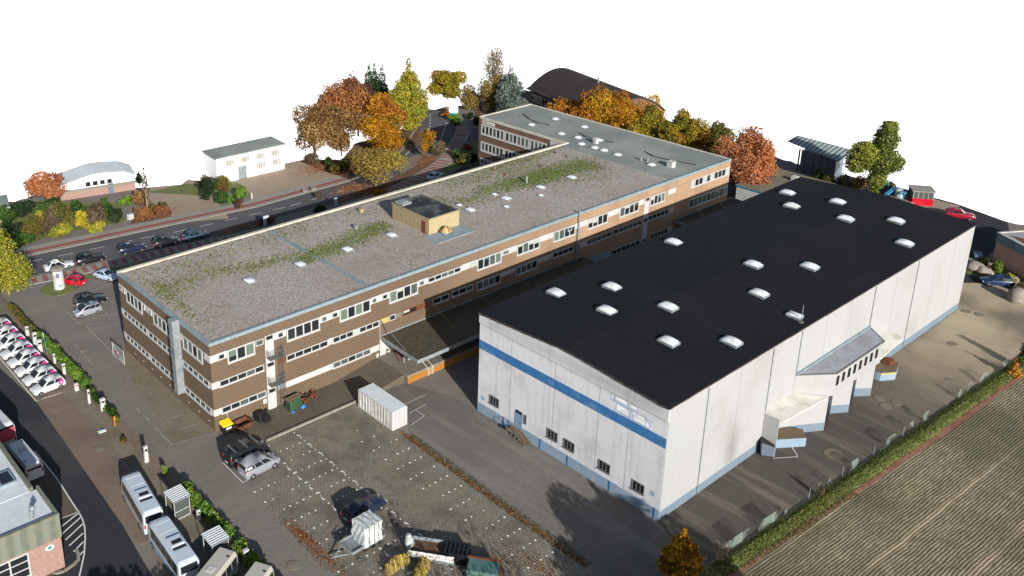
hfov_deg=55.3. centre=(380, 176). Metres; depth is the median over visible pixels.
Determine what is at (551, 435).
window
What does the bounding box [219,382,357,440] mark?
pavement
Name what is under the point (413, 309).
window
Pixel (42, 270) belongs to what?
parking lane
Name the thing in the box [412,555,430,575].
net sack
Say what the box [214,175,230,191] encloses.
shrub
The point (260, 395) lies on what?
window
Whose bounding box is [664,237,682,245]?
skylight
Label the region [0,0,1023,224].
sky
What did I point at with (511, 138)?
window
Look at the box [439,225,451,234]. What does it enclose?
vent cowl
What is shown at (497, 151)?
window
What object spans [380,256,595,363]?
canopy
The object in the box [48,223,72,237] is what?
shrub
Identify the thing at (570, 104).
autumn tree
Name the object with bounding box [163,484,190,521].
trolley shelter
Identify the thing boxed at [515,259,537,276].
window
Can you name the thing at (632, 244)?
window
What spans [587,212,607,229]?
window
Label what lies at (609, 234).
window
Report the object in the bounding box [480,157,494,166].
window
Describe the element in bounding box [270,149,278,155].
window
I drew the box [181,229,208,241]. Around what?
parked car
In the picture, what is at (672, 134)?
autumn tree
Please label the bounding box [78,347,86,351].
manhole cover
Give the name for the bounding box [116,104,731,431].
office building
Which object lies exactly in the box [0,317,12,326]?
parked car
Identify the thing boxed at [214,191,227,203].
shrub
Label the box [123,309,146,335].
window
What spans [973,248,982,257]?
blue handcart
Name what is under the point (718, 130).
autumn tree
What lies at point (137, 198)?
shrub
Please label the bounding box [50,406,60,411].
manhole cover
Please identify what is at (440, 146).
shrub
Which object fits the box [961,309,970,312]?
manhole cover
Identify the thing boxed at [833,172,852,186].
shrub
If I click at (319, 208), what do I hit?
shrub
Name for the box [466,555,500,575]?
green tank
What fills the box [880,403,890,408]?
manhole cover
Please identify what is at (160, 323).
window
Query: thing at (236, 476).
van bay markings
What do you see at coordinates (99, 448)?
manhole cover
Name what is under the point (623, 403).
warehouse
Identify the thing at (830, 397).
dock door
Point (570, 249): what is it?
window
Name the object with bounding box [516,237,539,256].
window
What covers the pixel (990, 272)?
boulder
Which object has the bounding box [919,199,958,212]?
forecourt
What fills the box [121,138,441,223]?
verge litter
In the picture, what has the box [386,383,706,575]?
yard lane
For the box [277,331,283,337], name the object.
window
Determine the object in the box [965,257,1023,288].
boulder bed
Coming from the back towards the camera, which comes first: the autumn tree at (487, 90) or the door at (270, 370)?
the autumn tree at (487, 90)
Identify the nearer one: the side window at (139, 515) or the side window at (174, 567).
the side window at (174, 567)
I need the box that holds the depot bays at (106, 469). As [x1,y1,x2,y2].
[0,352,148,543]
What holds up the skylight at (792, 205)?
on the warehouse
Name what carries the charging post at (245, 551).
on the hedge bed at (170, 478)
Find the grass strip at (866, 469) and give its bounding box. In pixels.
[698,360,1023,575]
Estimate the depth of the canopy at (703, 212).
159.46 m
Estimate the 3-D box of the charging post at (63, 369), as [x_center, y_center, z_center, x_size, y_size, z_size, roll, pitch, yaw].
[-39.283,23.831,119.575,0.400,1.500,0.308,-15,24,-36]
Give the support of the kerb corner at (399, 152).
on the ground at (266, 534)
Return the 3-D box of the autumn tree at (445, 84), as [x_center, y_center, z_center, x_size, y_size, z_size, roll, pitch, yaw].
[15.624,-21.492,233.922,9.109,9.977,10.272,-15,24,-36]
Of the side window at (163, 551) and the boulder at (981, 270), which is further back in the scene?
the boulder at (981, 270)
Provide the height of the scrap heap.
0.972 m
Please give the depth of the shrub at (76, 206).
168.02 m
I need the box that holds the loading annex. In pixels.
[759,326,903,456]
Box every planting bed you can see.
[0,201,124,248]
[218,220,271,235]
[324,160,435,205]
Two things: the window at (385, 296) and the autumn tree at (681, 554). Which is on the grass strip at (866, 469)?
the autumn tree at (681, 554)
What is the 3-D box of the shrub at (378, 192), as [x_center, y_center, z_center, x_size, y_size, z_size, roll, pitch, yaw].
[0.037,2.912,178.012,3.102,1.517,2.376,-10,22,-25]
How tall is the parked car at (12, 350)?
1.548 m
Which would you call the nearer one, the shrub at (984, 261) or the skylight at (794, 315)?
the skylight at (794, 315)
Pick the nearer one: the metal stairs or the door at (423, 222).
the metal stairs
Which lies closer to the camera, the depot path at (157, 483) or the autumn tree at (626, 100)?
the depot path at (157, 483)
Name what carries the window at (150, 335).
in the office building at (288, 328)
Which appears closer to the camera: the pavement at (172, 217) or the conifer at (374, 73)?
the pavement at (172, 217)
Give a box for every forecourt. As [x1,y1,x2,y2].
[30,451,78,575]
[148,180,228,221]
[213,159,349,198]
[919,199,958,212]
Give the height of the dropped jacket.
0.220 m
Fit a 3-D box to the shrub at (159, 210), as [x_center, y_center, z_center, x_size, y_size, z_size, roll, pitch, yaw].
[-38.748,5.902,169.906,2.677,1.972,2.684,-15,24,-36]
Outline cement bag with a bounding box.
[405,533,414,553]
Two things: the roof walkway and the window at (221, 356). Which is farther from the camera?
the roof walkway
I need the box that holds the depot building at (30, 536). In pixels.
[0,442,64,575]
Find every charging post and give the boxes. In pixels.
[24,326,29,335]
[32,331,36,345]
[36,339,42,352]
[61,363,65,374]
[74,382,78,391]
[86,389,90,403]
[99,397,105,411]
[143,445,148,462]
[196,509,200,520]
[242,548,248,564]
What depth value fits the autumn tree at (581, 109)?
199.36 m
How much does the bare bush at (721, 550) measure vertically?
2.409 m
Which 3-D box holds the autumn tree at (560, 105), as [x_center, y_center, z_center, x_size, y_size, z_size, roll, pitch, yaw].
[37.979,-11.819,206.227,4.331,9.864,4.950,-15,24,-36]
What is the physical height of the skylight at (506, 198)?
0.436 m
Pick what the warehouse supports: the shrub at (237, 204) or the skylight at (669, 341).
the skylight at (669, 341)
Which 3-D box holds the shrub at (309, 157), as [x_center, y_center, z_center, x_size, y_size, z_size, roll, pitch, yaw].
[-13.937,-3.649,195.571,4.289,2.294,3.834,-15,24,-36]
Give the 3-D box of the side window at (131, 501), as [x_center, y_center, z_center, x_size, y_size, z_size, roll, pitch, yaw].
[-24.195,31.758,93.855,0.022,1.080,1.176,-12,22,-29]
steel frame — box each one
[885,186,896,194]
[899,190,907,199]
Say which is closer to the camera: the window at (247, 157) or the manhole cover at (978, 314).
the manhole cover at (978, 314)
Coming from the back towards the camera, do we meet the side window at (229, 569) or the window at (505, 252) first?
the window at (505, 252)
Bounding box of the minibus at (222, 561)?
[196,547,237,575]
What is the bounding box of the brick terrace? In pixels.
[891,196,913,203]
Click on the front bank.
(190, 189)
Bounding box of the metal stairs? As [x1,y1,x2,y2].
[506,419,529,445]
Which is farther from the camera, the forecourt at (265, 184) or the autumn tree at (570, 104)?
the autumn tree at (570, 104)
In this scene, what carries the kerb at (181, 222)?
on the ground at (266, 534)
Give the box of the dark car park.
[448,166,470,175]
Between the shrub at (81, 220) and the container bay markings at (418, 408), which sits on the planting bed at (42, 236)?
the shrub at (81, 220)
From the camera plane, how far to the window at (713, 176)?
159.18 m
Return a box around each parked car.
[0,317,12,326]
[0,324,18,338]
[0,331,26,351]
[0,339,33,359]
[7,347,41,368]
[14,355,49,377]
[22,364,57,386]
[30,373,65,396]
[42,259,74,272]
[64,274,86,287]
[72,293,106,306]
[73,300,101,318]
[74,252,105,265]
[93,268,117,281]
[117,241,145,255]
[152,235,179,247]
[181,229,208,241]
[340,493,386,524]
[426,171,444,180]
[944,207,975,220]
[980,274,1015,287]
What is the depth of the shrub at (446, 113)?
227.07 m
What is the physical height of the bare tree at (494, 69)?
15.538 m
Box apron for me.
[117,352,213,443]
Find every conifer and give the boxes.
[135,172,142,186]
[362,64,374,92]
[365,78,390,114]
[370,63,379,90]
[374,64,386,95]
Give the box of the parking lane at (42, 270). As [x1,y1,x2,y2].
[17,231,222,275]
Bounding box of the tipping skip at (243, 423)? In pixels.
[233,415,252,430]
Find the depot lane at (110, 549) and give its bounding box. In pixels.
[0,368,151,575]
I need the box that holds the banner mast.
[263,215,268,227]
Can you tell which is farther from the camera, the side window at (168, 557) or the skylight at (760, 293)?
the skylight at (760, 293)
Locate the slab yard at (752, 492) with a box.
[655,283,1023,563]
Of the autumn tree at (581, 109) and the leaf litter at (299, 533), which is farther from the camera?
the autumn tree at (581, 109)
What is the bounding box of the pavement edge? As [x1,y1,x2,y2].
[7,180,347,258]
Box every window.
[0,552,31,575]
[27,465,41,471]
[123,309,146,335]
[125,289,142,314]
[126,333,149,359]
[130,496,133,508]
[134,503,137,516]
[138,510,141,523]
[145,512,161,523]
[148,330,170,355]
[150,355,173,381]
[150,528,155,543]
[152,311,169,337]
[155,535,160,550]
[160,543,165,558]
[166,551,171,567]
[171,559,176,574]
[181,561,197,574]
[182,335,202,364]
[182,359,209,388]
[184,385,211,414]
[218,353,224,359]
[219,364,264,387]
[222,390,266,414]
[225,159,232,166]
[226,564,231,575]
[227,341,255,364]
[232,556,236,569]
[240,156,248,162]
[255,338,263,346]
[256,152,263,159]
[256,162,264,168]
[265,334,273,341]
[266,360,274,367]
[268,387,275,394]
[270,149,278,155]
[271,159,278,165]
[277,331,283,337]
[286,317,319,342]
[286,340,328,361]
[321,315,326,321]
[332,311,337,317]
[332,348,370,369]
[333,320,379,344]
[339,299,370,322]
[382,293,387,299]
[389,281,418,304]
[389,314,395,320]
[403,305,416,315]
[428,266,460,283]
[433,293,449,305]
[452,284,472,297]
[470,261,475,267]
[476,273,500,291]
[477,251,501,271]
[480,141,503,158]
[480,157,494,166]
[481,124,504,141]
[489,394,498,408]
[502,249,508,255]
[503,148,521,158]
[504,131,528,149]
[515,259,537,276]
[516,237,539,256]
[529,139,546,150]
[531,93,541,104]
[542,98,552,108]
[546,428,557,442]
[552,245,573,258]
[553,224,575,242]
[563,438,574,453]
[586,231,611,245]
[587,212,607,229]
[597,459,609,474]
[611,239,639,255]
[613,219,641,235]
[619,201,639,218]
[631,479,644,495]
[648,209,668,221]
[649,191,665,206]
[650,227,667,238]
[688,185,727,208]
[690,167,729,188]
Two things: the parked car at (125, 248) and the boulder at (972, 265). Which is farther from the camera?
the parked car at (125, 248)
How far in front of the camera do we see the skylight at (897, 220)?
129.46 m
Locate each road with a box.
[5,109,478,271]
[833,176,1008,282]
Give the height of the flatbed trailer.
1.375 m
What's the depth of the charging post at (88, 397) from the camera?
113.18 m
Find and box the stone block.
[127,213,133,219]
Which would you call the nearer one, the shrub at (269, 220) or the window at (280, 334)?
the window at (280, 334)
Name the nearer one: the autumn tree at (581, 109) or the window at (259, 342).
the window at (259, 342)
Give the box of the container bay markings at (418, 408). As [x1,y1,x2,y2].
[408,394,426,424]
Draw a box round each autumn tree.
[0,227,34,295]
[22,170,68,199]
[291,101,335,153]
[315,77,371,113]
[316,103,367,155]
[343,70,374,136]
[344,144,407,187]
[355,114,404,152]
[362,92,407,133]
[380,152,406,164]
[389,56,430,131]
[418,128,435,158]
[425,69,468,107]
[457,84,479,109]
[477,73,501,113]
[545,96,578,113]
[552,99,566,112]
[569,90,601,119]
[583,82,621,123]
[603,89,640,125]
[609,114,634,129]
[612,96,645,121]
[626,112,658,137]
[637,94,667,120]
[642,104,670,136]
[657,527,705,575]
[658,123,684,144]
[671,108,696,133]
[681,117,710,149]
[701,120,735,153]
[712,125,780,185]
[1004,357,1022,378]
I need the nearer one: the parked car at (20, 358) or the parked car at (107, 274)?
the parked car at (20, 358)
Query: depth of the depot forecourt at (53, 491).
98.06 m
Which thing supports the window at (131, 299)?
in the office building at (288, 328)
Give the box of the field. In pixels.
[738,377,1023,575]
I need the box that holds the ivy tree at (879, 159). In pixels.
[843,120,906,192]
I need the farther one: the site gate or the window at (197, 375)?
the site gate
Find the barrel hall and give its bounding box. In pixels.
[526,68,665,115]
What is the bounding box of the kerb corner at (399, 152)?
[349,128,415,180]
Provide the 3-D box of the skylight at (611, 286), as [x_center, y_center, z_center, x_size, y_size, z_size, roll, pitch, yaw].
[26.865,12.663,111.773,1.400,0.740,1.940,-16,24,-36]
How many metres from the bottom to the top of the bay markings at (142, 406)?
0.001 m
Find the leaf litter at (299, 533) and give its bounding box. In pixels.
[279,517,562,575]
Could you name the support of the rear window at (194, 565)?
in the minibus at (170, 545)
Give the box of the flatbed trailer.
[332,533,384,558]
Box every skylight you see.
[241,276,256,284]
[292,260,307,267]
[340,245,354,252]
[384,232,398,237]
[463,207,476,212]
[499,195,512,200]
[534,184,546,189]
[546,287,565,297]
[565,175,577,179]
[596,304,617,315]
[602,281,621,291]
[646,163,656,166]
[657,301,678,312]
[657,335,680,348]
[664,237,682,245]
[720,335,743,348]
[743,259,763,269]
[748,288,769,299]
[779,189,795,195]
[783,202,800,209]
[785,310,804,320]
[799,261,820,271]
[829,198,846,204]
[836,214,854,222]
[887,216,905,224]
[895,239,914,247]
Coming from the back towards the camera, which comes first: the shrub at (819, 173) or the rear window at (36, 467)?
the shrub at (819, 173)
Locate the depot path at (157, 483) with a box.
[0,303,248,575]
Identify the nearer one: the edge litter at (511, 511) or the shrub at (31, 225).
the edge litter at (511, 511)
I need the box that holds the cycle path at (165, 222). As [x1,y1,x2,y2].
[4,178,345,256]
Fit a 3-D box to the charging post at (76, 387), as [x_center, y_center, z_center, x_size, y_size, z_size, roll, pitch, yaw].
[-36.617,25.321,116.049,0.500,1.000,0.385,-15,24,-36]
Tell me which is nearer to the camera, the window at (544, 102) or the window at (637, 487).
the window at (637, 487)
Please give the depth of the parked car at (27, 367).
119.64 m
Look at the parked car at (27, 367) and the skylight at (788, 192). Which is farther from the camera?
the skylight at (788, 192)
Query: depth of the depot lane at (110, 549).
96.27 m
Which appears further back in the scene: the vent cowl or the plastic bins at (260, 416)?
the vent cowl
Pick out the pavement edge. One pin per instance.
(177, 221)
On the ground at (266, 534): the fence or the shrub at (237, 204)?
the shrub at (237, 204)
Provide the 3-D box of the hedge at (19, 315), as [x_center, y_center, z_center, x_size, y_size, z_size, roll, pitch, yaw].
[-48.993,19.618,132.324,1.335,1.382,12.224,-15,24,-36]
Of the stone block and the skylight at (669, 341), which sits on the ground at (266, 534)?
the stone block
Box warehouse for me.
[477,177,976,520]
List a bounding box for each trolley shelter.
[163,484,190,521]
[201,525,229,556]
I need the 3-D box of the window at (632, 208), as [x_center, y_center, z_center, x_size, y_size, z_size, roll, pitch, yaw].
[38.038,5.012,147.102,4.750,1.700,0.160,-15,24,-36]
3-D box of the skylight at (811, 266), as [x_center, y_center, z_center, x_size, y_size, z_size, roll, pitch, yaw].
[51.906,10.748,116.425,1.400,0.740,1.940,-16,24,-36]
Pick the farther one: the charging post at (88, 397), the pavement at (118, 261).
the pavement at (118, 261)
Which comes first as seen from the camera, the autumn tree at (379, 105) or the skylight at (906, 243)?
the skylight at (906, 243)
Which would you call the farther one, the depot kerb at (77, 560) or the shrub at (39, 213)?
the shrub at (39, 213)
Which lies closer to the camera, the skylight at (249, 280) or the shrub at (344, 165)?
the skylight at (249, 280)
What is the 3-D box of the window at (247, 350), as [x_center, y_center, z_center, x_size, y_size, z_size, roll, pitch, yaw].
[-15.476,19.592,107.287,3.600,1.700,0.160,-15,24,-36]
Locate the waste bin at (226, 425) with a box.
[219,418,233,434]
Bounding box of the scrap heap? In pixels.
[300,390,318,403]
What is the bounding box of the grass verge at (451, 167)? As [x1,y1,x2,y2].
[84,161,462,278]
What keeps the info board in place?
on the ground at (266, 534)
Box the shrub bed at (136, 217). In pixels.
[131,203,170,223]
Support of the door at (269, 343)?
in the office building at (288, 328)
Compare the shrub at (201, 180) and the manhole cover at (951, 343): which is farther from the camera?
the shrub at (201, 180)
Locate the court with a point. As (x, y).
(731, 191)
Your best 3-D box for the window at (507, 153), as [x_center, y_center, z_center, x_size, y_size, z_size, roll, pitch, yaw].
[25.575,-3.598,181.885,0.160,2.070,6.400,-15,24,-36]
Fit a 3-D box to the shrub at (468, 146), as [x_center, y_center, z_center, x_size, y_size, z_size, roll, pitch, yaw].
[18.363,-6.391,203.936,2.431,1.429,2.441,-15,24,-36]
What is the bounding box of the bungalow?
[0,194,9,221]
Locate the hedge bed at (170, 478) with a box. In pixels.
[0,295,248,567]
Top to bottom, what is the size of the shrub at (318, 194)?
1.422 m
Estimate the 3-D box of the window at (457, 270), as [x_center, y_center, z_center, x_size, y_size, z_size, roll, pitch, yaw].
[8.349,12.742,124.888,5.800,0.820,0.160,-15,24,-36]
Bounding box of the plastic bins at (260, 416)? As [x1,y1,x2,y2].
[254,409,271,422]
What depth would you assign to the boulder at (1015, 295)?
135.49 m
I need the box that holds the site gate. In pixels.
[111,341,124,364]
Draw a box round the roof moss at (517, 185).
[129,147,632,331]
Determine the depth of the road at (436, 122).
170.85 m
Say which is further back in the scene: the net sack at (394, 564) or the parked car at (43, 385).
the parked car at (43, 385)
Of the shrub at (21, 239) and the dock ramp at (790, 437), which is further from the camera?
the shrub at (21, 239)
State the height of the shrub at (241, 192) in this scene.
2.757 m
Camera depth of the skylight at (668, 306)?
105.86 m
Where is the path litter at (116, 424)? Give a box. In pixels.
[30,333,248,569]
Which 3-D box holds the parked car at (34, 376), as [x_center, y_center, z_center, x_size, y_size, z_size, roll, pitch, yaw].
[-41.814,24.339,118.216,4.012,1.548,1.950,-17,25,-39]
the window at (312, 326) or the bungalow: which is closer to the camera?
the window at (312, 326)
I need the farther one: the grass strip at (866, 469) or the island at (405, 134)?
the island at (405, 134)
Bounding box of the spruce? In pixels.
[493,63,528,110]
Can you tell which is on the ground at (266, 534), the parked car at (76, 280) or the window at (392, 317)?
the parked car at (76, 280)
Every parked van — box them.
[222,435,269,468]
[237,451,279,479]
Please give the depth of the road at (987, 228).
160.41 m
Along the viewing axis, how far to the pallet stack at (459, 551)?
88.19 m
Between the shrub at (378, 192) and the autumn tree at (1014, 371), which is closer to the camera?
the autumn tree at (1014, 371)
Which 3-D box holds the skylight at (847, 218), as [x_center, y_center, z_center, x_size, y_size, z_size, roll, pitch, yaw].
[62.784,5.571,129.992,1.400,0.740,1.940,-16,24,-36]
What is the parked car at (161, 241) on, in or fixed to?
on the parking lane at (42, 270)
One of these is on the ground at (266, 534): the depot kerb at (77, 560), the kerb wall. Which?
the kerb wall
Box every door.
[108,182,113,192]
[266,340,272,356]
[268,366,273,381]
[269,392,275,408]
[422,220,425,233]
[515,412,522,430]
[824,396,832,428]
[848,379,856,411]
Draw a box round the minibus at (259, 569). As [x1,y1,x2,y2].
[245,561,273,575]
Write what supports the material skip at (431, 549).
on the parking lot
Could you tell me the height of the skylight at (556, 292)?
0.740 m
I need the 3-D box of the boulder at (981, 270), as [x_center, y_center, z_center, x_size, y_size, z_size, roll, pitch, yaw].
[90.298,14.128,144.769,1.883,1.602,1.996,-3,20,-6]
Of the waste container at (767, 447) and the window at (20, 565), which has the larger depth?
the waste container at (767, 447)
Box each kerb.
[20,180,348,257]
[51,549,79,574]
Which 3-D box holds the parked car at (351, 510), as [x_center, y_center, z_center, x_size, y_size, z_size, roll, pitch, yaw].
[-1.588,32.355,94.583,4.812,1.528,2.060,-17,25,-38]
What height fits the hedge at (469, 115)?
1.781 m
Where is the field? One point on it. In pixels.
(951, 503)
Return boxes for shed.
[788,135,849,178]
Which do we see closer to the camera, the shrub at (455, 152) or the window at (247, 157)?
the window at (247, 157)
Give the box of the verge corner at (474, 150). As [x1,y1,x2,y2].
[453,142,478,167]
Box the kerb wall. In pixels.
[266,399,357,441]
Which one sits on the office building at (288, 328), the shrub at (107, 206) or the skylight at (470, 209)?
the skylight at (470, 209)
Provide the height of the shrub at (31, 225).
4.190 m
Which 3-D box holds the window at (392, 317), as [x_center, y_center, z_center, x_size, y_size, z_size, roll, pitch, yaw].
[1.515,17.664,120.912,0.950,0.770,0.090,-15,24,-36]
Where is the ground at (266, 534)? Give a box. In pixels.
[0,90,1023,575]
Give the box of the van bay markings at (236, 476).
[222,463,270,482]
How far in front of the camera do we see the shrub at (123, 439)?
105.95 m
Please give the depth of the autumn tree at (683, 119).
199.93 m
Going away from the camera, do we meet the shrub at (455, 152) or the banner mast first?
the banner mast
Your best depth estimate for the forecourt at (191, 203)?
175.89 m
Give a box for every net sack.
[383,552,410,575]
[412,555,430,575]
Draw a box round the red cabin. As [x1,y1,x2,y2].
[908,184,936,205]
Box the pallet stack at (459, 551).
[443,539,470,565]
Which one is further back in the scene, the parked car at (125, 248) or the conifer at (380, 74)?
the conifer at (380, 74)
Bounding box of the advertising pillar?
[50,265,64,289]
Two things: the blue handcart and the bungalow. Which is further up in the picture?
the bungalow
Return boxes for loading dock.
[377,338,479,383]
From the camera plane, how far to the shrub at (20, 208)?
168.97 m
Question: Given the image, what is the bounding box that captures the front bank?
[149,182,246,194]
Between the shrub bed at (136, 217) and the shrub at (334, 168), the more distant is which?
the shrub at (334, 168)
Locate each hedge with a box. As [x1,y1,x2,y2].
[7,302,39,333]
[37,331,92,388]
[84,385,120,422]
[181,481,235,540]
[232,537,274,575]
[466,112,473,118]
[472,114,478,124]
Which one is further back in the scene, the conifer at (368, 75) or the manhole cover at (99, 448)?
the conifer at (368, 75)
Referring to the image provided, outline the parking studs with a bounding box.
[254,430,553,573]
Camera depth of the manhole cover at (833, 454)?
103.05 m
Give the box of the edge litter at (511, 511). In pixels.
[399,431,586,566]
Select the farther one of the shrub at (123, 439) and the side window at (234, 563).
the shrub at (123, 439)
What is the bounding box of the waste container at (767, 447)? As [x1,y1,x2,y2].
[760,436,775,457]
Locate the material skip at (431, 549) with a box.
[408,535,453,565]
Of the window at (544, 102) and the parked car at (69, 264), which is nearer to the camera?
the parked car at (69, 264)
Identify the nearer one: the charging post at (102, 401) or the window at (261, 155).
the charging post at (102, 401)
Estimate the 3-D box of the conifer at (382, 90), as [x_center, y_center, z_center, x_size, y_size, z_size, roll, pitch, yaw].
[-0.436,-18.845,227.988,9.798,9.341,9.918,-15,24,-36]
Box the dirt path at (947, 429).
[725,370,1023,575]
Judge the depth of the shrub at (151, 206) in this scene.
171.39 m
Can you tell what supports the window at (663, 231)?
in the office building at (288, 328)
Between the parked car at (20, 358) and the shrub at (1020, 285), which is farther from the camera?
the shrub at (1020, 285)
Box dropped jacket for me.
[97,428,106,433]
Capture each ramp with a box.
[336,358,403,397]
[776,427,805,447]
[874,357,898,380]
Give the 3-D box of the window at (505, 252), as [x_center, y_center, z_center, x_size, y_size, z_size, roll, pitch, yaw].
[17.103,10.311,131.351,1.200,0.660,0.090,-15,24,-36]
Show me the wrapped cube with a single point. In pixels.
(366, 530)
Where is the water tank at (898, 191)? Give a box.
[894,188,905,198]
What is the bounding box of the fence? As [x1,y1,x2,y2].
[705,357,1007,564]
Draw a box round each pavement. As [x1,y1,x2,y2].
[0,125,467,290]
[3,176,341,255]
[219,382,357,440]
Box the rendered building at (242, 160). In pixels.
[202,136,285,181]
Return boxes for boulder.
[966,260,984,271]
[974,266,986,275]
[986,268,993,275]
[1006,287,1023,303]
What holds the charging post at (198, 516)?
on the depot path at (157, 483)
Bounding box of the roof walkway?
[423,225,474,243]
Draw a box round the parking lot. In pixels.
[250,402,597,575]
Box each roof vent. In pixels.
[593,137,599,143]
[666,160,676,167]
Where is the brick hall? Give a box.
[55,161,136,200]
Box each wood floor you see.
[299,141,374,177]
[473,91,670,123]
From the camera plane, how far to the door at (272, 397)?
112.00 m
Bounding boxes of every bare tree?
[141,168,149,206]
[480,41,506,83]
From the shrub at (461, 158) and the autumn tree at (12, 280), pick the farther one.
the shrub at (461, 158)
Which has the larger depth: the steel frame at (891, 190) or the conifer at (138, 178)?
the conifer at (138, 178)
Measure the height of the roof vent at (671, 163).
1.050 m
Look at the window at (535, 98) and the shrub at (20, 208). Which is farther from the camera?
the window at (535, 98)
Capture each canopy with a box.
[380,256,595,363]
[674,194,740,225]
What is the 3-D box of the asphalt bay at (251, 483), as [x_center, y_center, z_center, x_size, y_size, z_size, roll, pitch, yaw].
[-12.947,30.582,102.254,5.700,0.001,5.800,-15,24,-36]
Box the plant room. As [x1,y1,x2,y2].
[391,194,459,234]
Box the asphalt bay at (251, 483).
[221,442,286,488]
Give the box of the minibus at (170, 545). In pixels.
[148,515,199,575]
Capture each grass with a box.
[699,484,857,575]
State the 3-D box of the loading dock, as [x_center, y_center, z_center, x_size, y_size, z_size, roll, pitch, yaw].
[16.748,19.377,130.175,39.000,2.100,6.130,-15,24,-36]
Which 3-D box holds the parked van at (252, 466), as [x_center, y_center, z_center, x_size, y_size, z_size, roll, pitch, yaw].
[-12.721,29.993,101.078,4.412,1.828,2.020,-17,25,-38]
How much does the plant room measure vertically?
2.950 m
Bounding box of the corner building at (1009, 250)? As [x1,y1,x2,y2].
[992,230,1023,277]
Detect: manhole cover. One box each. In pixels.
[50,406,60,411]
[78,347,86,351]
[93,445,103,451]
[287,560,299,569]
[823,448,843,459]
[874,395,884,400]
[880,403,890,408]
[891,399,901,404]
[947,341,957,345]
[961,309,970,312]
[974,312,983,316]
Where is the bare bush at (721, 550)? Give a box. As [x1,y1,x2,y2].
[710,540,736,565]
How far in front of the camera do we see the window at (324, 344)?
113.36 m
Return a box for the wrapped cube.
[351,509,382,547]
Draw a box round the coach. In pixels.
[0,409,16,448]
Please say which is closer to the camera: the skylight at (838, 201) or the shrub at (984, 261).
the skylight at (838, 201)
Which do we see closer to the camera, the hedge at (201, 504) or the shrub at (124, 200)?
the hedge at (201, 504)
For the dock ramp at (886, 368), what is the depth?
117.27 m
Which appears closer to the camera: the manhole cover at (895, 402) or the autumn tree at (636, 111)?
the manhole cover at (895, 402)
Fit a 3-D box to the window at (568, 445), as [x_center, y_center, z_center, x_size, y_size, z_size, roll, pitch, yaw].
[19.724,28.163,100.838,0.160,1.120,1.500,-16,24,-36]
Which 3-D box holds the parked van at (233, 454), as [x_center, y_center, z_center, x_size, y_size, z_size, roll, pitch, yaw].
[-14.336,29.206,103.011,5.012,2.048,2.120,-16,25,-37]
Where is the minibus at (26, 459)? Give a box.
[6,439,43,481]
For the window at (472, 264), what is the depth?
127.76 m
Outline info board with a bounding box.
[449,104,457,113]
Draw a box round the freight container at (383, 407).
[358,383,406,430]
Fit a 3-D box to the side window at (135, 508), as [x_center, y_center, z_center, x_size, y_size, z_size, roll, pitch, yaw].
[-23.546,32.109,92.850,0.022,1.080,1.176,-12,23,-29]
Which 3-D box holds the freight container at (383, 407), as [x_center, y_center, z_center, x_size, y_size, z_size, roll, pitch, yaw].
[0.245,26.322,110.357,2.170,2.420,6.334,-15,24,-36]
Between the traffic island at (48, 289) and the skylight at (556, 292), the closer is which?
the skylight at (556, 292)
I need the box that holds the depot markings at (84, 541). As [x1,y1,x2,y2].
[0,358,85,575]
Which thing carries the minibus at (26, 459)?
on the depot forecourt at (53, 491)
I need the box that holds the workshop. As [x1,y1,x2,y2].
[735,169,837,200]
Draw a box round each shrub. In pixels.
[0,204,16,226]
[1,222,22,240]
[9,200,36,217]
[10,232,34,246]
[19,214,41,238]
[31,197,60,213]
[31,210,47,228]
[38,201,62,234]
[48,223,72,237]
[50,201,76,226]
[70,200,90,216]
[75,210,88,227]
[85,201,105,222]
[85,220,105,233]
[98,197,112,215]
[107,208,122,223]
[117,195,130,205]
[120,436,126,442]
[131,189,148,206]
[133,206,150,215]
[149,203,155,211]
[153,205,168,215]
[161,465,167,475]
[198,174,206,186]
[200,176,216,199]
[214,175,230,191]
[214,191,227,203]
[226,193,235,203]
[234,186,247,199]
[235,198,242,208]
[258,217,276,225]
[302,152,321,163]
[313,204,325,212]
[314,191,321,198]
[324,156,331,165]
[328,163,339,173]
[338,158,350,169]
[373,188,387,195]
[430,140,445,154]
[440,110,449,116]
[448,114,459,121]
[451,149,461,156]
[453,118,460,124]
[456,153,467,163]
[462,144,473,149]
[467,153,477,163]
[813,168,824,179]
[818,484,824,496]
[820,173,834,182]
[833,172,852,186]
[851,175,866,188]
[886,181,895,188]
[978,258,988,265]
[992,260,1002,273]
[1007,273,1018,282]
[1016,283,1023,288]
[1017,343,1023,365]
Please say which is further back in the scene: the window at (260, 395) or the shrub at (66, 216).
the shrub at (66, 216)
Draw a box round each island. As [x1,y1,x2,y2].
[41,282,75,295]
[370,125,420,163]
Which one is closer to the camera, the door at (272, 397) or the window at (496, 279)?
the door at (272, 397)
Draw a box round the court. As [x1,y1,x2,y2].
[727,181,736,197]
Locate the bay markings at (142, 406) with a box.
[65,299,212,444]
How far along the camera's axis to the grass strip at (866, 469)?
100.39 m
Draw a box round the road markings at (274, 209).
[31,114,469,261]

